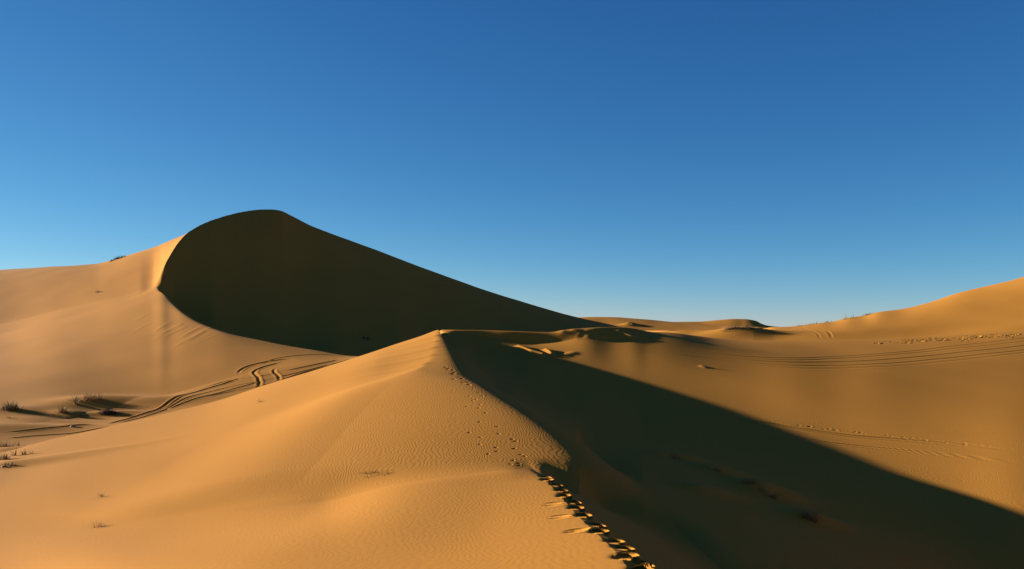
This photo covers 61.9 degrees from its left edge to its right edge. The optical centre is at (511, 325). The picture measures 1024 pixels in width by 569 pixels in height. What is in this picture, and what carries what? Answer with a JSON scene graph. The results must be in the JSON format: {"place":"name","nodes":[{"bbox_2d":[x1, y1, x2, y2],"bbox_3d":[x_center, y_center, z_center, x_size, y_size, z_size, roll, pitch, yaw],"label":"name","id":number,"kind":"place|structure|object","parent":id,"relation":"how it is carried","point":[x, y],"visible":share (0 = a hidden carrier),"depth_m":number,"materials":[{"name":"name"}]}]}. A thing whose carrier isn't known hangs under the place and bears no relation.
{"place":"outdoors","nodes":[
{"label":"outdoors","id":0,"kind":"place"},
{"bbox_2d":[0,291,524,452],"bbox_3d":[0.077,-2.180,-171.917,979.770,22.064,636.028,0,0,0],"label":"sand valley","id":1,"kind":"structure","parent":0,"point":[152,354],"depth_m":88.06,"materials":[{"name":"beige sand"}]},
{"bbox_2d":[0,400,22,411],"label":"grass tuft","id":2,"kind":"object","parent":1,"relation":"on","point":[13,406],"visible":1,"depth_m":67.87,"materials":[{"name":"brown plant"}]},
{"bbox_2d":[0,439,25,446],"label":"grass tuft","id":3,"kind":"object","parent":1,"relation":"on","point":[18,444],"visible":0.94,"depth_m":56.05,"materials":[{"name":"brown plant"}]},
{"bbox_2d":[55,404,68,412],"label":"grass tuft","id":4,"kind":"object","parent":1,"relation":"on","point":[63,411],"visible":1,"depth_m":67.50,"materials":[{"name":"plant"}]},
{"bbox_2d":[68,391,104,401],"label":"grass tuft","id":5,"kind":"object","parent":1,"relation":"on","point":[89,398],"visible":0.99,"depth_m":71.76,"materials":[{"name":"plant"}]},
{"bbox_2d":[97,408,122,415],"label":"shrub","id":6,"kind":"object","parent":1,"relation":"on","point":[109,411],"visible":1,"depth_m":67.92,"materials":[{"name":"brown plant"}]},
{"bbox_2d":[0,209,623,355],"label":"shaded dune","id":7,"kind":"structure","parent":0,"point":[276,276],"depth_m":169.34,"materials":[{"name":"beige sand"}]},
{"bbox_2d":[0,327,940,568],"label":"foreground dune","id":8,"kind":"structure","parent":0,"point":[488,449],"depth_m":28.33,"materials":[{"name":"beige sand"}]},
{"bbox_2d":[0,453,11,459],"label":"grass tuft","id":9,"kind":"object","parent":8,"relation":"on","point":[4,456],"visible":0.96,"depth_m":41.28,"materials":[{"name":"plant"}]},
{"bbox_2d":[798,506,821,523],"bbox_3d":[10.168,6.416,29.119,1.065,0.697,0.789,0,0,0],"label":"grass clump","id":10,"kind":"object","parent":8,"relation":"on","point":[809,516],"visible":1,"depth_m":29.13,"materials":[{"name":"plant"}]},
{"bbox_2d":[0,0,1023,326],"label":"sky","id":11,"kind":"structure","parent":0,"point":[777,163],"materials":[{"name":"blue"}]},
{"bbox_2d":[624,318,769,330],"bbox_3d":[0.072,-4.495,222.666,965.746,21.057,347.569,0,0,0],"label":"distant dune","id":12,"kind":"structure","parent":0,"point":[643,324],"depth_m":248.78,"materials":[{"name":"beige sand"}]},
{"bbox_2d":[682,319,774,326],"bbox_3d":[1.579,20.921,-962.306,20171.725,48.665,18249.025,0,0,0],"label":"sand dune","id":13,"kind":"structure","parent":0,"point":[739,322],"depth_m":412.87,"materials":[{"name":"beige sand"}]},
{"bbox_2d":[739,475,757,483],"bbox_3d":[9.033,5.854,32.662,0.935,0.452,0.590,0,0,24],"label":"grass clump","id":14,"kind":"object","parent":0,"point":[749,481],"visible":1,"depth_m":32.67,"materials":[{"name":"plant"}]},
{"bbox_2d":[756,483,781,499],"bbox_3d":[9.618,6.186,31.956,1.111,0.683,0.656,0,0,37],"label":"grass clump","id":15,"kind":"object","parent":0,"point":[774,496],"visible":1,"depth_m":31.86,"materials":[{"name":"plant"}]},
{"bbox_2d":[643,277,1023,340],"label":"rising dune","id":16,"kind":"structure","parent":0,"point":[997,308],"depth_m":98.20,"materials":[{"name":"beige sand"}]},
{"bbox_2d":[724,325,757,330],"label":"grass clump","id":17,"kind":"object","parent":16,"relation":"on","point":[746,326],"visible":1,"depth_m":97.29,"materials":[{"name":"brown plant"}]},
{"bbox_2d":[662,331,1023,568],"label":"sand pan","id":18,"kind":"object","parent":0,"point":[915,444],"visible":1,"depth_m":46.07,"materials":[{"name":"beige sand"}]}
]}

